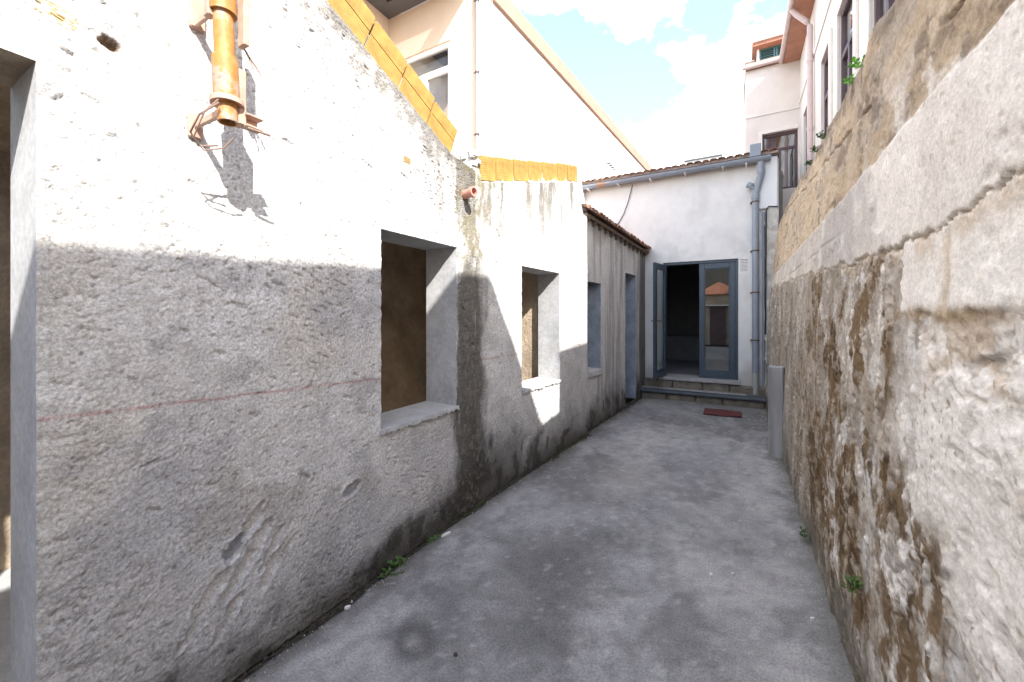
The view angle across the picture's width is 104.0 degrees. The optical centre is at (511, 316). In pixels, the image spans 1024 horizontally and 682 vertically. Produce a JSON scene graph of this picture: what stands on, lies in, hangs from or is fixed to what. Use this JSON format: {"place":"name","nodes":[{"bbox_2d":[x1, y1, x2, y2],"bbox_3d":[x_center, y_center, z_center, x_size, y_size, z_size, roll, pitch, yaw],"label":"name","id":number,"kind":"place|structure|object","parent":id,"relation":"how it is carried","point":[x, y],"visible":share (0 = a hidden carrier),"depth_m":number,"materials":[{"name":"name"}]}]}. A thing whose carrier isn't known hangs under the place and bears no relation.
{"place":"outdoors","nodes":[
{"label":"outdoors","id":0,"kind":"place"},
{"bbox_2d":[242,398,854,681],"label":"courtyard pavement","id":1,"kind":"structure","parent":0,"point":[540,606],"depth_m":2.24,"materials":[{"name":"grey concrete"}]},
{"bbox_2d":[378,567,390,578],"bbox_3d":[-0.719,1.492,2.303,0.100,0.058,0.079,0,0,29],"label":"weed","id":2,"kind":"object","parent":1,"relation":"on","point":[385,576],"visible":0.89,"depth_m":2.31,"materials":[{"name":"green plant"}]},
{"bbox_2d":[426,536,436,543],"bbox_3d":[-0.543,1.496,2.658,0.065,0.050,0.080,0,0,29],"label":"weed","id":3,"kind":"object","parent":1,"relation":"on","point":[433,538],"visible":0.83,"depth_m":2.68,"materials":[{"name":"green plant"}]},
{"bbox_2d":[232,399,639,681],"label":"joint soil","id":4,"kind":"structure","parent":1,"relation":"in","point":[241,677],"depth_m":2.21,"materials":[{"name":"soil"}]},
{"bbox_2d":[382,555,405,574],"bbox_3d":[-0.701,1.476,2.370,0.140,0.091,0.145,0,0,-9],"label":"weed","id":5,"kind":"object","parent":4,"relation":"on","point":[391,563],"visible":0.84,"depth_m":2.39,"materials":[{"name":"green plant"}]},
{"bbox_2d":[441,435,587,532],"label":"moss tufts","id":6,"kind":"object","parent":1,"relation":"on","point":[444,528],"visible":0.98,"depth_m":3.21,"materials":[{"name":"green plant"}]},
{"bbox_2d":[245,400,842,681],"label":"grit","id":7,"kind":"object","parent":1,"relation":"on","point":[611,536],"visible":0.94,"depth_m":2.40,"materials":[{"name":"grey gravel"}]},
{"bbox_2d":[640,373,765,408],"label":"entrance steps","id":8,"kind":"structure","parent":1,"relation":"on","point":[687,388],"depth_m":7.00,"materials":[{"name":"concrete"}]},
{"bbox_2d":[703,408,741,416],"bbox_3d":[3.234,1.484,6.149,0.516,0.020,0.430,0,0,29],"label":"door mat","id":9,"kind":"object","parent":1,"relation":"on","point":[720,412],"depth_m":6.14,"materials":[{"name":"red fabric"}]},
{"bbox_2d":[768,365,784,458],"bbox_3d":[2.833,1.032,4.288,0.151,0.995,0.130,0,0,29],"label":"concrete post","id":10,"kind":"object","parent":1,"relation":"on","point":[776,374],"visible":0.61,"depth_m":4.24,"materials":[{"name":"grey concrete"}]},
{"bbox_2d":[796,525,809,537],"bbox_3d":[1.969,1.449,2.669,0.113,0.065,0.112,0,0,29],"label":"weed","id":11,"kind":"object","parent":1,"relation":"on","point":[804,534],"visible":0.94,"depth_m":2.68,"materials":[{"name":"green plant"}]},
{"bbox_2d":[765,0,1023,681],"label":"boundary wall","id":12,"kind":"structure","parent":1,"relation":"on","point":[895,341],"depth_m":1.16,"materials":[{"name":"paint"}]},
{"bbox_2d":[810,145,818,151],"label":"wall plant","id":13,"kind":"object","parent":12,"relation":"attached to","point":[814,148],"depth_m":2.89,"materials":[{"name":"green plant"}]},
{"bbox_2d":[816,130,825,138],"bbox_3d":[2.011,-1.178,2.590,0.068,0.057,0.083,0,0,43],"label":"wall plant","id":14,"kind":"object","parent":12,"relation":"attached to","point":[823,135],"depth_m":2.59,"materials":[{"name":"green plant"}]},
{"bbox_2d":[841,72,855,84],"bbox_3d":[1.555,-1.088,1.833,0.068,0.049,0.062,0,0,29],"label":"wall plant","id":15,"kind":"object","parent":12,"relation":"attached to","point":[848,81],"depth_m":1.83,"materials":[{"name":"green plant"}]},
{"bbox_2d":[840,571,863,593],"bbox_3d":[1.354,1.059,1.587,0.084,0.065,0.076,0,0,29],"label":"weed","id":16,"kind":"object","parent":12,"relation":"attached to","point":[855,584],"visible":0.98,"depth_m":1.59,"materials":[{"name":"green plant"}]},
{"bbox_2d":[845,54,864,68],"bbox_3d":[1.463,-1.072,1.679,0.060,0.057,0.091,0,0,-28],"label":"wall plant","id":17,"kind":"object","parent":12,"relation":"attached to","point":[855,64],"depth_m":1.69,"materials":[{"name":"green plant"}]},
{"bbox_2d":[625,397,641,404],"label":"ground","id":18,"kind":"structure","parent":0,"point":[627,400],"depth_m":7.50,"materials":[{"name":"grey concrete"}]},
{"bbox_2d":[0,0,475,681],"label":"roughcast wall","id":19,"kind":"structure","parent":18,"relation":"on","point":[224,468],"depth_m":1.58,"materials":[{"name":"paint"}]},
{"bbox_2d":[186,0,270,150],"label":"broken drainpipe","id":20,"kind":"object","parent":19,"relation":"attached to","point":[227,98],"visible":1,"depth_m":1.43,"materials":[{"name":"metal"}]},
{"bbox_2d":[0,85,537,681],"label":"room","id":21,"kind":"object","parent":18,"relation":"on","point":[402,325],"visible":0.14,"depth_m":4.76,"materials":[{"name":"concrete"}]},
{"bbox_2d":[363,0,652,198],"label":"gabled building","id":22,"kind":"structure","parent":18,"relation":"on","point":[498,78],"depth_m":5.95,"materials":[{"name":"white paint"}]},
{"bbox_2d":[406,41,449,119],"bbox_3d":[-1.264,-2.725,5.848,0.980,2.250,0.069,0,0,29],"label":"window","id":23,"kind":"structure","parent":22,"relation":"in","point":[435,75],"depth_m":5.75,"materials":[{"name":"white paint"}]},
{"bbox_2d":[459,149,587,502],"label":"wall","id":24,"kind":"structure","parent":18,"relation":"on","point":[530,216],"depth_m":3.85,"materials":[{"name":"paint"}]},
{"bbox_2d":[581,203,651,430],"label":"tiled shed","id":25,"kind":"structure","parent":18,"relation":"on","point":[616,254],"depth_m":6.09,"materials":[{"name":"wood"}]},
{"bbox_2d":[581,143,782,394],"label":"end house","id":26,"kind":"structure","parent":18,"relation":"on","point":[702,228],"depth_m":7.25,"materials":[{"name":"paint"}]},
{"bbox_2d":[617,185,632,224],"bbox_3d":[2.211,-2.179,7.851,0.319,0.766,0.020,0,0,30],"label":"hanging cable","id":27,"kind":"object","parent":26,"relation":"hanging from","point":[626,206],"visible":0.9,"depth_m":7.83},
{"bbox_2d":[651,262,666,378],"bbox_3d":[2.696,0.074,7.278,0.162,2.054,0.585,0,0,40],"label":"door","id":28,"kind":"structure","parent":26,"relation":"in","point":[662,372],"depth_m":7.19,"materials":[{"name":"blue paint"}]},
{"bbox_2d":[699,262,734,378],"bbox_3d":[3.652,0.074,7.130,0.571,2.054,0.044,0,0,29],"label":"door","id":29,"kind":"structure","parent":26,"relation":"in","point":[730,374],"depth_m":7.11,"materials":[{"name":"blue paint"}]},
{"bbox_2d":[740,258,748,272],"bbox_3d":[3.990,-0.875,6.873,0.130,0.250,0.005,0,0,29],"label":"paper notice","id":30,"kind":"object","parent":26,"relation":"attached to","point":[744,265],"visible":1,"depth_m":6.87,"materials":[{"name":"white paper"}]},
{"bbox_2d":[742,31,799,214],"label":"wing","id":31,"kind":"structure","parent":18,"relation":"on","point":[771,104],"depth_m":8.87,"materials":[{"name":"white paint"}]},
{"bbox_2d":[762,129,797,188],"bbox_3d":[5.934,-3.415,8.883,0.655,1.270,0.140,0,0,29],"label":"window","id":32,"kind":"structure","parent":31,"relation":"in","point":[768,144],"depth_m":8.83,"materials":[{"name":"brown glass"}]},
{"bbox_2d":[778,0,894,177],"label":"pink house","id":33,"kind":"structure","parent":18,"relation":"on","point":[824,42],"depth_m":6.33,"materials":[{"name":"beige paint"}]},
{"bbox_2d":[802,100,806,174],"bbox_3d":[5.684,-2.960,7.648,0.105,2.320,0.960,0,0,29],"label":"window","id":34,"kind":"structure","parent":33,"relation":"in","point":[805,107],"depth_m":7.97,"materials":[{"name":"white wood"}]},
{"bbox_2d":[819,27,831,145],"bbox_3d":[4.792,-2.960,6.056,0.105,2.320,0.850,0,0,29],"label":"window","id":35,"kind":"structure","parent":33,"relation":"in","point":[828,44],"depth_m":6.23,"materials":[{"name":"white glass"}]},
{"bbox_2d":[835,0,858,114],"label":"window","id":36,"kind":"structure","parent":33,"relation":"in","point":[850,12],"depth_m":5.16,"materials":[{"name":"white glass"}]},
{"bbox_2d":[865,0,894,54],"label":"window","id":37,"kind":"structure","parent":33,"relation":"in","point":[881,7],"depth_m":4.02,"materials":[{"name":"white wood"}]},
{"bbox_2d":[511,0,788,168],"label":"sky","id":38,"kind":"structure","parent":0,"point":[669,74],"materials":[{"name":"blue"}]},
{"bbox_2d":[684,154,721,163],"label":"distant roof","id":39,"kind":"structure","parent":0,"point":[717,156],"depth_m":14.45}
]}

